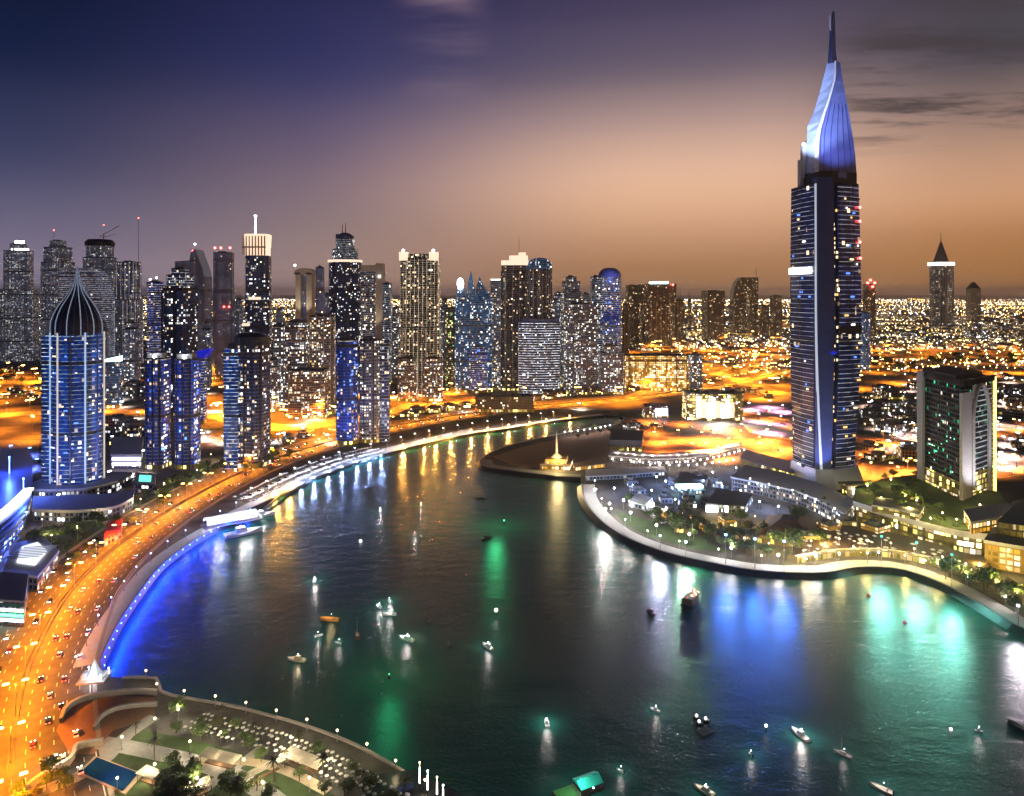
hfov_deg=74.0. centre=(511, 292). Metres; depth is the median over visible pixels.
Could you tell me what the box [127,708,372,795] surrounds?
parasol terrace
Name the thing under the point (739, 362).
building
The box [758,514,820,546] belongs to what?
garden restaurant
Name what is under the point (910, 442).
building
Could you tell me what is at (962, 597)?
quay wall
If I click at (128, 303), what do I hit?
apartment tower
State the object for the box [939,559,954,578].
tree
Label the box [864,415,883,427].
building
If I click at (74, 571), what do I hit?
street lamp
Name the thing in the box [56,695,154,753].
turning circle
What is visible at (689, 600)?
dhow ship
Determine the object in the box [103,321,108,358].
apartment tower
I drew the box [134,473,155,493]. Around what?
pool deck
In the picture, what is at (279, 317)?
apartment tower
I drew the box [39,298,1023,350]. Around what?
city
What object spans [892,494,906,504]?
tree
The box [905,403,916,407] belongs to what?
building
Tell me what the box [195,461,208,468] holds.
tree
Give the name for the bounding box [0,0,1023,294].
sky
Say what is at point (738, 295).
office tower
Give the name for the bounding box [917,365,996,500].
arch tower
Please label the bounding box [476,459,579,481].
quay wall
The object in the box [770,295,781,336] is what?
office tower
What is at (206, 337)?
apartment tower
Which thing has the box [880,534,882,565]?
floodlight mast
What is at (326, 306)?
apartment tower
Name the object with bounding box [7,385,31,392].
building
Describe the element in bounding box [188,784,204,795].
tree
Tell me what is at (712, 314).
office tower
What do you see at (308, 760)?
pergola
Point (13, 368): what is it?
building
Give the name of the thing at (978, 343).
building
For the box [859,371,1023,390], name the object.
highway
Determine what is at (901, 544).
restaurant terrace
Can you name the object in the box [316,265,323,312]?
office tower
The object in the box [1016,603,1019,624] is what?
floodlight mast
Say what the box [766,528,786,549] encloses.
tree
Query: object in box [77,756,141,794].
swimming pool
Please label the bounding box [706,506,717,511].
window
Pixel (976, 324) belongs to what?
building
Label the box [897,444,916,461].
building
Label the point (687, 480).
beach club
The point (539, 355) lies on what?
office block
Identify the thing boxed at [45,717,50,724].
car
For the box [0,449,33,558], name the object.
building
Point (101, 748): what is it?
kerb
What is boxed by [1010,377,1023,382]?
building
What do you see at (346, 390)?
apartment tower
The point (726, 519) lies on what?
garden pavilion
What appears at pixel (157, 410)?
apartment tower
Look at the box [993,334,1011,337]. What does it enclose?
building
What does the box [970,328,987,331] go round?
building
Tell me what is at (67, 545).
tree
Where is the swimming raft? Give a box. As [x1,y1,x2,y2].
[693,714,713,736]
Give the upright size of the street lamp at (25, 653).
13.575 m
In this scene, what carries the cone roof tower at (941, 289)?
on the ground at (1010, 489)
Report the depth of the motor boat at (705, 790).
233.94 m
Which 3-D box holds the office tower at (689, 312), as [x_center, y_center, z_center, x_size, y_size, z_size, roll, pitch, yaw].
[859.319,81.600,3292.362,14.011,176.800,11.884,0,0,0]
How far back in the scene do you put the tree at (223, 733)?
258.92 m
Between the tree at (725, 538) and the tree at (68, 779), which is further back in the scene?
the tree at (725, 538)
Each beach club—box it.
[628,493,653,509]
[675,471,708,490]
[705,488,752,512]
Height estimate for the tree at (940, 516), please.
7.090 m
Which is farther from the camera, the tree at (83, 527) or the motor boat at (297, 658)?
the tree at (83, 527)
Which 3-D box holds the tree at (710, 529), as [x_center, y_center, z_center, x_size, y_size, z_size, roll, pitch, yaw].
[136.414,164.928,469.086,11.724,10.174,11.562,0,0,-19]
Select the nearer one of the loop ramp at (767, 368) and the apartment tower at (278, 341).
the apartment tower at (278, 341)
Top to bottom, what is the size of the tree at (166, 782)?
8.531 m
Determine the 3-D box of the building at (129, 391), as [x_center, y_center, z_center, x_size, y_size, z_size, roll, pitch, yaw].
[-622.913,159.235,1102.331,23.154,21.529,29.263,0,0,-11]
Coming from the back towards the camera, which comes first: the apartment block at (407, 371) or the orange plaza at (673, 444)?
the apartment block at (407, 371)
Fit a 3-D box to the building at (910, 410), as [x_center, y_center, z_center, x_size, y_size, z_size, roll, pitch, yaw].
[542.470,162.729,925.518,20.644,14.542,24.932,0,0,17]
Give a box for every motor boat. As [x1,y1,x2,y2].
[288,655,305,662]
[399,634,414,642]
[482,642,493,650]
[544,718,549,727]
[650,706,659,712]
[694,783,715,795]
[792,726,810,742]
[973,727,982,732]
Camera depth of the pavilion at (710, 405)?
904.05 m
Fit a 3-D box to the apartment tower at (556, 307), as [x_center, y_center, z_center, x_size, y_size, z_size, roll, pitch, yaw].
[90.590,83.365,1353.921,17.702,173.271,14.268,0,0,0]
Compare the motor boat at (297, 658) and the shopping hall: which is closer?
the motor boat at (297, 658)
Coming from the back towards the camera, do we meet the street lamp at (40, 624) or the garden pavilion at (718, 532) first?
the garden pavilion at (718, 532)
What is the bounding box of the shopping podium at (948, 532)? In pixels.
[853,474,1005,555]
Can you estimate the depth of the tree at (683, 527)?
478.41 m
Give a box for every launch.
[481,535,491,539]
[647,608,654,615]
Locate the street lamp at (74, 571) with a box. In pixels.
[66,562,82,585]
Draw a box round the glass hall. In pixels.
[740,449,794,474]
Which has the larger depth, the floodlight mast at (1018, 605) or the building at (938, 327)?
the building at (938, 327)
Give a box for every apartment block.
[397,356,417,401]
[423,356,442,401]
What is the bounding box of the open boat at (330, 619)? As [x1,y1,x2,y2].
[320,616,339,621]
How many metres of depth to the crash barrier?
426.36 m
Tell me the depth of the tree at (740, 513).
494.62 m
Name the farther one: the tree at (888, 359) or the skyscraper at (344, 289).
the tree at (888, 359)
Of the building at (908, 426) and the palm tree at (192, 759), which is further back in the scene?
the building at (908, 426)
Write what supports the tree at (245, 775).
on the ground at (1010, 489)
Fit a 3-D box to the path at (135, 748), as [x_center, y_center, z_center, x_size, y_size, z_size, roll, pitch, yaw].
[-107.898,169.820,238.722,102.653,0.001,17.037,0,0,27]
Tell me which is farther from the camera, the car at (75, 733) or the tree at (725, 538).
the tree at (725, 538)
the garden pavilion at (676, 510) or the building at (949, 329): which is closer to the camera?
the garden pavilion at (676, 510)
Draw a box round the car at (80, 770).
[77,766,83,774]
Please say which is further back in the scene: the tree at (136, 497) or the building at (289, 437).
the building at (289, 437)
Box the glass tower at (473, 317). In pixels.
[454,272,492,392]
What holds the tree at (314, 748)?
on the ground at (1010, 489)
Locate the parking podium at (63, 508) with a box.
[32,490,134,521]
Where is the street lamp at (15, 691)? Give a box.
[2,678,28,715]
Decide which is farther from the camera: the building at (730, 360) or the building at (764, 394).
the building at (730, 360)
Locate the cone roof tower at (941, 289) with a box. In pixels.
[927,240,954,327]
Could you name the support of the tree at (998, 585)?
on the ground at (1010, 489)
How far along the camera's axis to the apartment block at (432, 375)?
1063.18 m
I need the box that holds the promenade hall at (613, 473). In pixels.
[585,466,666,480]
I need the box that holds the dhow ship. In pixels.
[680,578,699,609]
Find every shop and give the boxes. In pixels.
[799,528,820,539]
[817,518,840,530]
[835,514,857,525]
[861,519,889,532]
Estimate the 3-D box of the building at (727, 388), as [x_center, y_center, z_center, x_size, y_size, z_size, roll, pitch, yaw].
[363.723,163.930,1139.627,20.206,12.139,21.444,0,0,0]
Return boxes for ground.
[0,295,1023,770]
[493,430,610,466]
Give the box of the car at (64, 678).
[61,675,66,681]
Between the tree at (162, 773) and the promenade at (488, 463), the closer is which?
the tree at (162, 773)
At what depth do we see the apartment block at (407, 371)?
1063.13 m
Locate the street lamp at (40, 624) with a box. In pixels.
[30,611,50,640]
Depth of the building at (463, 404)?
1002.94 m
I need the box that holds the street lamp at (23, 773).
[0,771,27,795]
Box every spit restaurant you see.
[540,432,572,469]
[573,458,604,470]
[609,429,643,451]
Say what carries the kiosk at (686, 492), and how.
on the ground at (1010, 489)
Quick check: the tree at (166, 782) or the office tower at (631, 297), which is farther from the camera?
the office tower at (631, 297)
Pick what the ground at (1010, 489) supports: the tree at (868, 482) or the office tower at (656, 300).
the office tower at (656, 300)
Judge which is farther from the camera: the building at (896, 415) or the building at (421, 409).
the building at (421, 409)
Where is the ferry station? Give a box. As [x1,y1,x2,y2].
[200,509,263,529]
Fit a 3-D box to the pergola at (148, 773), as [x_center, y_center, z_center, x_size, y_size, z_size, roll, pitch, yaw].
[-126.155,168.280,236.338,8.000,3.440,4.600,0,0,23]
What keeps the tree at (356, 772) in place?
on the ground at (1010, 489)
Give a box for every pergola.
[135,765,159,787]
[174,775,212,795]
[198,747,241,769]
[227,755,285,791]
[282,746,326,773]
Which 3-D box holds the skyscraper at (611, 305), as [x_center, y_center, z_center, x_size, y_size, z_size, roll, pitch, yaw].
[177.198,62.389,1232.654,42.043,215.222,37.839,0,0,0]
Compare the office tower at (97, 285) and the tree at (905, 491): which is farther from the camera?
the office tower at (97, 285)
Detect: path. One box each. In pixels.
[30,715,158,795]
[94,737,285,795]
[199,757,331,794]
[201,746,258,795]
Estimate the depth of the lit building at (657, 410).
923.22 m
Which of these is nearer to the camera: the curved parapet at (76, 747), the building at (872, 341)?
the curved parapet at (76, 747)
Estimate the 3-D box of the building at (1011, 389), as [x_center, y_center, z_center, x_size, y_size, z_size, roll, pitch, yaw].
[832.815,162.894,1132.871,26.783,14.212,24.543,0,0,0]
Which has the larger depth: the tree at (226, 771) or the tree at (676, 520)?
the tree at (676, 520)
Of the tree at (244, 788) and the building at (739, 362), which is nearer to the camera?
the tree at (244, 788)
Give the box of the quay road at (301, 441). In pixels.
[59,433,329,559]
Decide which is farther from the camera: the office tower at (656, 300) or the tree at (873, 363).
the office tower at (656, 300)
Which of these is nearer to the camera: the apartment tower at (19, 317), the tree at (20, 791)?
the tree at (20, 791)
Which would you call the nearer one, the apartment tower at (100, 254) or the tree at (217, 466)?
the tree at (217, 466)
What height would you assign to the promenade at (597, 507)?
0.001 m
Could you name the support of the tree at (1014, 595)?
on the ground at (1010, 489)
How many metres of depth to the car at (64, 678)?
297.21 m
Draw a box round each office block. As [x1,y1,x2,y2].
[105,356,122,408]
[518,318,559,394]
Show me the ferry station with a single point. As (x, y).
(235, 517)
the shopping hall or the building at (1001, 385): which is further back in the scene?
the building at (1001, 385)
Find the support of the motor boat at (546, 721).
on the water
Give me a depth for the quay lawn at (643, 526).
477.69 m
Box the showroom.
[110,437,143,467]
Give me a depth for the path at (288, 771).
241.85 m
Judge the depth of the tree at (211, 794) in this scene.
224.20 m
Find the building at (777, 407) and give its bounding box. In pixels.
[739,396,791,439]
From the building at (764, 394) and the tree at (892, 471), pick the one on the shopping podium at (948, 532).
the tree at (892, 471)
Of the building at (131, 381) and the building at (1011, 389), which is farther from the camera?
the building at (131, 381)
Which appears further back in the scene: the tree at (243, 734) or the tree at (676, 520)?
the tree at (676, 520)
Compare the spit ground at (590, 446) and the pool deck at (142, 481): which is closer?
the pool deck at (142, 481)
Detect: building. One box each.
[0,374,16,379]
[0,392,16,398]
[0,449,33,558]
[0,572,28,625]
[4,365,19,371]
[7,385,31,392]
[11,387,34,394]
[20,393,39,399]
[31,383,40,389]
[105,414,133,427]
[105,427,121,435]
[108,434,128,444]
[120,419,144,431]
[122,380,139,384]
[122,384,137,398]
[123,424,141,436]
[131,381,144,384]
[136,384,144,396]
[212,374,222,379]
[282,433,295,442]
[297,428,313,437]
[399,410,419,416]
[409,405,424,412]
[426,404,441,412]
[440,402,460,410]
[459,401,474,407]
[533,393,544,400]
[541,389,556,398]
[555,388,566,396]
[570,387,584,396]
[589,386,601,394]
[623,423,638,429]
[627,385,639,390]
[629,420,642,426]
[642,402,668,417]
[647,423,662,430]
[687,330,699,335]
[721,386,736,389]
[723,337,738,342]
[724,358,735,362]
[727,384,741,391]
[728,367,738,370]
[730,465,853,521]
[732,332,751,337]
[735,360,744,363]
[739,396,791,439]
[741,386,755,392]
[748,367,761,370]
[756,388,767,394]
[759,391,773,397]
[765,339,782,343]
[774,375,786,379]
[775,378,785,382]
[859,407,884,418]
[859,440,883,451]
[860,392,880,398]
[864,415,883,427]
[864,450,896,461]
[865,413,892,419]
[870,339,882,344]
[870,404,894,414]
[872,383,894,393]
[875,420,905,436]
[877,388,903,398]
[880,337,908,343]
[881,419,911,430]
[882,400,904,407]
[885,333,896,336]
[888,411,911,419]
[897,417,916,426]
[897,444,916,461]
[900,406,916,418]
[900,440,916,446]
[901,330,921,334]
[902,332,914,336]
[902,399,916,403]
[903,394,916,399]
[905,339,937,343]
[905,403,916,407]
[907,381,916,390]
[908,335,929,339]
[923,336,945,340]
[933,325,952,329]
[936,331,961,336]
[940,328,957,331]
[953,335,974,338]
[960,330,982,333]
[962,333,991,337]
[965,338,994,341]
[969,323,986,326]
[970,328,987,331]
[972,321,990,323]
[972,340,994,344]
[985,336,1003,341]
[991,325,1010,328]
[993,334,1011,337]
[997,383,1013,391]
[997,407,1008,414]
[999,373,1013,378]
[999,386,1023,394]
[1000,393,1022,396]
[1003,395,1023,404]
[1003,409,1023,418]
[1004,399,1023,410]
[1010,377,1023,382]
[1011,438,1023,448]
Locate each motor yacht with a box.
[223,525,262,538]
[258,508,275,516]
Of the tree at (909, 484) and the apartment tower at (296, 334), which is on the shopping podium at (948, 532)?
the tree at (909, 484)
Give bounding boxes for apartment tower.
[0,241,38,361]
[40,230,74,364]
[83,225,117,298]
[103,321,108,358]
[114,217,142,370]
[123,321,140,381]
[145,352,170,469]
[147,277,163,352]
[174,353,200,469]
[197,348,213,423]
[202,321,211,387]
[223,332,270,468]
[235,298,243,335]
[271,357,281,411]
[273,324,286,407]
[275,308,283,324]
[284,319,308,416]
[287,367,328,417]
[309,313,335,414]
[324,292,328,313]
[335,336,358,444]
[359,337,389,442]
[383,282,391,382]
[392,307,398,377]
[441,298,447,375]
[445,307,454,390]
[469,345,487,393]
[490,279,500,389]
[553,291,559,321]
[560,275,580,387]
[563,302,597,393]
[581,292,589,302]
[590,275,601,386]
[598,343,623,393]
[622,302,628,353]
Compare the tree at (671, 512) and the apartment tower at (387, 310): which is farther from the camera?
the apartment tower at (387, 310)
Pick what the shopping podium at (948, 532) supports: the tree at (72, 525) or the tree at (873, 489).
the tree at (873, 489)
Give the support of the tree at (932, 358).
on the ground at (1010, 489)
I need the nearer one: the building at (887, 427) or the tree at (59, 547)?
the tree at (59, 547)
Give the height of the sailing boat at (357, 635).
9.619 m
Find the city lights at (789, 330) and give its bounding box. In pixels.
[143,299,1023,370]
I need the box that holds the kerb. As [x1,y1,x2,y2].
[59,366,789,795]
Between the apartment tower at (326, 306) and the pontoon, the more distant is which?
the apartment tower at (326, 306)
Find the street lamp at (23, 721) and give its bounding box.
[0,720,24,762]
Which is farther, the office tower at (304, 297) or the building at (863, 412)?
the office tower at (304, 297)
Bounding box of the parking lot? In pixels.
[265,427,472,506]
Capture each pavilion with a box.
[75,659,112,685]
[661,506,682,519]
[674,520,692,533]
[681,389,743,420]
[699,520,717,533]
[716,527,724,542]
[718,514,736,526]
[741,528,761,543]
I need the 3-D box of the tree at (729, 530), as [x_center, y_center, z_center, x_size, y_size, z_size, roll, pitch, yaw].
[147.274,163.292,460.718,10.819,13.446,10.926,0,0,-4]
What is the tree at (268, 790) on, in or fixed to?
on the ground at (1010, 489)
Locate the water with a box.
[105,415,1023,795]
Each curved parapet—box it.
[10,737,103,795]
[59,688,157,721]
[92,701,157,729]
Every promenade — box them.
[73,414,602,667]
[112,679,394,776]
[481,460,580,476]
[583,484,1023,626]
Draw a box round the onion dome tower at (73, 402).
[32,265,131,499]
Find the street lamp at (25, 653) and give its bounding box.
[13,642,36,674]
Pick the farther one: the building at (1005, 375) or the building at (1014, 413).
the building at (1005, 375)
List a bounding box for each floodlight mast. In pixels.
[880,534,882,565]
[915,541,917,573]
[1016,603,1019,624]
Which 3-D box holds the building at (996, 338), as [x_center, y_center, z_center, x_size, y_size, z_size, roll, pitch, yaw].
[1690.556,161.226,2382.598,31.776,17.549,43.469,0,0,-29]
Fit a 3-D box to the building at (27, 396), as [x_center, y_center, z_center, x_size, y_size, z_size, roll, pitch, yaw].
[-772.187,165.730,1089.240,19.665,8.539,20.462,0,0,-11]
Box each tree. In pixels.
[3,374,10,382]
[8,778,27,792]
[12,787,32,795]
[25,527,48,538]
[27,366,36,374]
[31,784,42,795]
[37,770,54,789]
[39,754,61,772]
[43,525,59,539]
[52,528,69,536]
[52,541,61,548]
[52,765,69,781]
[53,537,67,549]
[53,772,74,793]
[62,541,74,553]
[64,519,78,537]
[64,560,72,565]
[69,551,80,562]
[71,515,84,521]
[76,521,92,538]
[82,541,92,548]
[84,509,103,526]
[86,548,96,556]
[96,515,109,522]
[110,514,122,519]
[129,516,137,522]
[129,720,139,737]
[133,494,143,503]
[142,488,151,494]
[147,735,162,762]
[151,785,173,795]
[154,768,171,783]
[154,772,176,794]
[156,497,167,503]
[157,491,170,499]
[159,486,172,493]
[160,749,180,765]
[166,476,178,487]
[167,720,182,732]
[167,760,185,777]
[168,694,187,715]
[168,772,193,793]
[173,787,190,795]
[174,475,184,486]
[181,762,202,779]
[186,756,198,773]
[187,758,200,768]
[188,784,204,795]
[189,775,198,785]
[190,720,209,739]
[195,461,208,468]
[196,714,206,721]
[199,464,209,475]
[203,791,218,795]
[209,467,217,477]
[210,464,220,474]
[211,717,224,729]
[216,703,226,726]
[217,767,240,779]
[217,771,246,795]
[218,729,228,738]
[219,459,228,469]
[229,717,241,729]
[229,772,244,794]
[233,780,252,795]
[237,730,248,739]
[239,771,248,778]
[240,462,251,471]
[241,734,255,750]
[248,720,259,737]
[248,774,263,790]
[253,745,268,761]
[260,781,279,795]
[265,753,280,781]
[267,453,276,463]
[278,749,288,755]
[284,448,294,452]
[293,729,305,749]
[293,765,306,781]
[307,739,326,753]
[314,751,329,777]
[317,779,331,795]
[339,779,349,795]
[340,778,357,794]
[345,759,359,770]
[354,769,362,779]
[358,769,368,791]
[359,771,379,789]
[382,788,399,795]
[397,775,413,795]
[644,510,652,515]
[650,507,662,521]
[653,516,664,522]
[664,507,672,515]
[667,509,677,517]
[667,513,685,534]
[680,502,687,511]
[680,522,688,533]
[687,518,698,527]
[687,528,697,539]
[688,513,705,529]
[700,524,715,534]
[700,533,712,543]
[716,535,727,543]
[718,534,733,549]
[720,524,737,535]
[727,535,742,555]
[729,508,748,525]
[733,526,747,538]
[737,538,749,553]
[741,520,755,528]
[741,539,760,556]
[746,527,760,536]
[756,522,768,529]
[760,543,775,557]
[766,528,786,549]
[780,548,791,559]
[783,527,805,554]
[788,505,809,516]
[793,527,808,537]
[807,527,825,540]
[863,480,873,486]
[868,484,881,496]
[870,361,877,368]
[881,472,890,480]
[883,355,894,367]
[889,469,897,478]
[892,486,900,492]
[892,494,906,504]
[893,362,903,367]
[899,487,912,496]
[903,480,914,487]
[904,495,914,500]
[907,360,915,371]
[912,478,921,483]
[914,493,923,504]
[920,493,930,502]
[927,355,937,364]
[930,557,939,568]
[933,513,946,523]
[934,502,944,512]
[938,555,960,576]
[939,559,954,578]
[952,351,964,363]
[955,561,970,571]
[961,570,976,585]
[972,569,993,589]
[976,564,999,587]
[987,578,1004,591]
[994,590,1012,602]
[995,580,1007,589]
[1000,578,1023,593]
[1004,355,1017,367]
[1004,596,1022,612]
[1006,593,1022,605]
[1007,352,1017,356]
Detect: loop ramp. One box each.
[390,403,452,416]
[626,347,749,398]
[672,363,771,393]
[740,354,790,385]
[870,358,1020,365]
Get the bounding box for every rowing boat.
[870,782,893,795]
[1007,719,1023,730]
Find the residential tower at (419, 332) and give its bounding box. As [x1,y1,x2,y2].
[399,249,440,395]
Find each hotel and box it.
[624,353,687,390]
[688,352,701,389]
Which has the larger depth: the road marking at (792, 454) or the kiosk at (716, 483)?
the road marking at (792, 454)
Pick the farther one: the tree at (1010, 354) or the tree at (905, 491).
the tree at (1010, 354)
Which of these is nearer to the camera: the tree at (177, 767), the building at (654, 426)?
the tree at (177, 767)
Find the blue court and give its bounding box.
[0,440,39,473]
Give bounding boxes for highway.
[0,366,790,795]
[0,380,468,398]
[0,399,474,430]
[621,347,1004,355]
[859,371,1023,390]
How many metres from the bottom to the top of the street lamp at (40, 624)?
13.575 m
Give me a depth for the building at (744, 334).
2568.39 m
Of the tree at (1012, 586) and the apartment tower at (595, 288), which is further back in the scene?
the apartment tower at (595, 288)
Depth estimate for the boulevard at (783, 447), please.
756.14 m
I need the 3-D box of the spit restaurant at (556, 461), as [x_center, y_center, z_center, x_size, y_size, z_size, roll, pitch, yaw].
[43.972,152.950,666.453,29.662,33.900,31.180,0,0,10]
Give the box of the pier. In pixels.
[372,769,457,795]
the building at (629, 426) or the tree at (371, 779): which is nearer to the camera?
the tree at (371, 779)
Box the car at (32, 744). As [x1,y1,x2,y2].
[30,740,35,748]
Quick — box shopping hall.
[475,392,533,411]
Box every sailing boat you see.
[355,630,359,639]
[834,735,851,759]
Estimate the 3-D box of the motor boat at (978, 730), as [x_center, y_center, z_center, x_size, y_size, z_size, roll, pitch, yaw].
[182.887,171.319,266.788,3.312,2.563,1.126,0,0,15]
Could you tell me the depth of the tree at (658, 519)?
493.86 m
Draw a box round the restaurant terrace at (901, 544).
[795,525,986,582]
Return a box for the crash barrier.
[6,369,790,795]
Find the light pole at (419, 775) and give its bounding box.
[419,761,419,790]
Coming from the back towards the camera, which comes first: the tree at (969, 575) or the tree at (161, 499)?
the tree at (161, 499)
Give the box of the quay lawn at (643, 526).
[615,511,730,552]
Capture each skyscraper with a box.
[328,222,361,376]
[500,252,527,390]
[527,258,551,317]
[598,268,620,350]
[789,10,865,494]
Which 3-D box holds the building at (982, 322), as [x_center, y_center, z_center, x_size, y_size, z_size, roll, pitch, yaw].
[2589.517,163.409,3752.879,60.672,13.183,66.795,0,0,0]
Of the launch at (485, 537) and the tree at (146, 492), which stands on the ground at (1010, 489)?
the tree at (146, 492)
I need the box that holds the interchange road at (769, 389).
[687,366,790,396]
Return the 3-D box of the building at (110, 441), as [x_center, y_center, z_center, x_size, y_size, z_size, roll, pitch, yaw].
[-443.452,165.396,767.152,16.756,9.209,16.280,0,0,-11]
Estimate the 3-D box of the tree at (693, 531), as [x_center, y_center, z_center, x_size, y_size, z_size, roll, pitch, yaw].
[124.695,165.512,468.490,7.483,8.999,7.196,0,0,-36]
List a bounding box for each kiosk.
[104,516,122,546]
[624,476,638,485]
[629,484,646,494]
[658,492,672,502]
[665,476,676,484]
[668,481,682,491]
[678,495,695,507]
[679,489,694,498]
[690,488,705,494]
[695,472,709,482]
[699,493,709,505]
[711,477,721,487]
[720,484,733,490]
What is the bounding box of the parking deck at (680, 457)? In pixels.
[608,442,741,464]
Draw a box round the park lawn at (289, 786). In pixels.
[97,730,334,795]
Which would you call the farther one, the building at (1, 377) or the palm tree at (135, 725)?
the building at (1, 377)
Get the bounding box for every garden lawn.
[44,521,104,556]
[133,465,222,505]
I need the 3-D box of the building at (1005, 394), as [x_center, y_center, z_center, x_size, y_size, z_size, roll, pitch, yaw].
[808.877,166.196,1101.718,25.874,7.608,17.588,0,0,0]
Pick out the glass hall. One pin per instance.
(754, 459)
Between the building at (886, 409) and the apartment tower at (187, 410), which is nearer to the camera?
the apartment tower at (187, 410)
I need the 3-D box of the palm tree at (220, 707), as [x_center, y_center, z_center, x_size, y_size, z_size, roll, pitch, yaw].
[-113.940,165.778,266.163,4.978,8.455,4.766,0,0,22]
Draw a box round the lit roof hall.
[2,536,58,590]
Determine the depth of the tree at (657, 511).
501.89 m
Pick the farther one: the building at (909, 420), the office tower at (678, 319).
the office tower at (678, 319)
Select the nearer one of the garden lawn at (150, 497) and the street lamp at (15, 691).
the street lamp at (15, 691)
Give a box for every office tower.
[58,268,113,357]
[161,266,197,415]
[175,243,211,350]
[212,247,234,375]
[242,215,271,356]
[294,264,315,325]
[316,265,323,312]
[361,263,384,339]
[625,284,639,343]
[638,282,673,345]
[655,281,683,345]
[688,294,690,327]
[701,290,724,341]
[729,277,746,332]
[747,271,757,335]
[759,304,768,337]
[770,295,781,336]
[860,311,869,369]
[863,279,875,338]
[966,282,980,321]
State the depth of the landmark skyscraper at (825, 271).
593.31 m
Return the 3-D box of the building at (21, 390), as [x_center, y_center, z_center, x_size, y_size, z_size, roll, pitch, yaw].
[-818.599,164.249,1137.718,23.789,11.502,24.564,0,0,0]
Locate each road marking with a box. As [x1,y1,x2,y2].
[0,368,786,795]
[9,399,473,430]
[643,419,1020,477]
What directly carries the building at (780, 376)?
on the ground at (1010, 489)
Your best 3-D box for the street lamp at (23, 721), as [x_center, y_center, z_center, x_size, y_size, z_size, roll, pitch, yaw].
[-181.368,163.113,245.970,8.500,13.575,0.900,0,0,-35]
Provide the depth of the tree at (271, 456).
669.58 m
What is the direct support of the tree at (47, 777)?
on the ground at (1010, 489)
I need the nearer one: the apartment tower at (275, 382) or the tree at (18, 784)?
the tree at (18, 784)
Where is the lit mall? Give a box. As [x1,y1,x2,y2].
[984,500,1023,573]
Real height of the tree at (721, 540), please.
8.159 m
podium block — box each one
[872,497,923,520]
[963,503,1010,533]
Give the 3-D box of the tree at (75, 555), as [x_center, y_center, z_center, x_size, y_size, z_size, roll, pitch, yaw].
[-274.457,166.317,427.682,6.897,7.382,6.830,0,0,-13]
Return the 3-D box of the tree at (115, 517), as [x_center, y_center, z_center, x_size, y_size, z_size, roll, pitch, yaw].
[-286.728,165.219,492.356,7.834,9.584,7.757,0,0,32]
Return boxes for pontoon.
[552,771,603,795]
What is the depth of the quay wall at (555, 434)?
807.45 m
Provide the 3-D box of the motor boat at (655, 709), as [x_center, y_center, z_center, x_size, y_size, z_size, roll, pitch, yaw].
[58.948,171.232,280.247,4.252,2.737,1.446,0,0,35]
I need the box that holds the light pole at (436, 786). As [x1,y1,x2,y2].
[436,776,437,794]
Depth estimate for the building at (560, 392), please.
1113.36 m
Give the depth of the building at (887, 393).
1082.93 m
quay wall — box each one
[98,415,604,669]
[122,676,403,770]
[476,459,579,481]
[491,416,623,451]
[577,484,1023,637]
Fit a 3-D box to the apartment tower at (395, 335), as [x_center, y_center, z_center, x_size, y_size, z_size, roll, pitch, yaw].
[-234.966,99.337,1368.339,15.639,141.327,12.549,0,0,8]
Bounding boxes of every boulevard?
[642,419,1023,477]
[743,412,1023,445]
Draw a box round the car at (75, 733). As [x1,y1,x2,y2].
[73,730,78,737]
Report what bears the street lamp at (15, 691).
on the waterfront highway at (48, 742)
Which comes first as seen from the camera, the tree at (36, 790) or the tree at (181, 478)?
the tree at (36, 790)
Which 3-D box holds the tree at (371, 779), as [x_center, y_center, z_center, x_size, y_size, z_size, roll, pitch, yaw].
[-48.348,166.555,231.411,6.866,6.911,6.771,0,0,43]
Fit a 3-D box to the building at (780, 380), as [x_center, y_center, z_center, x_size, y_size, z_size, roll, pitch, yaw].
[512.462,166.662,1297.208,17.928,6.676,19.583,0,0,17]
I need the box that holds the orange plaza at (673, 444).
[643,436,733,460]
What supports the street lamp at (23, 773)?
on the waterfront highway at (48, 742)
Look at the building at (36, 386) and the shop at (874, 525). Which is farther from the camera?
the building at (36, 386)
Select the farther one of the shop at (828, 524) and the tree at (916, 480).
the tree at (916, 480)
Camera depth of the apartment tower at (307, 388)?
919.78 m
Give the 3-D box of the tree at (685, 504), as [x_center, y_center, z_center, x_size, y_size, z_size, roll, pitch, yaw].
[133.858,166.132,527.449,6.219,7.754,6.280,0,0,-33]
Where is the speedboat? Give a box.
[382,609,396,615]
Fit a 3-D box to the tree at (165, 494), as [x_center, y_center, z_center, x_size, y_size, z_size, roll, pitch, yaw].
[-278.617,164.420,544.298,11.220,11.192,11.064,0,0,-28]
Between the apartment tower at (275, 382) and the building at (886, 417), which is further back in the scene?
the apartment tower at (275, 382)
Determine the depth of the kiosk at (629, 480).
598.98 m

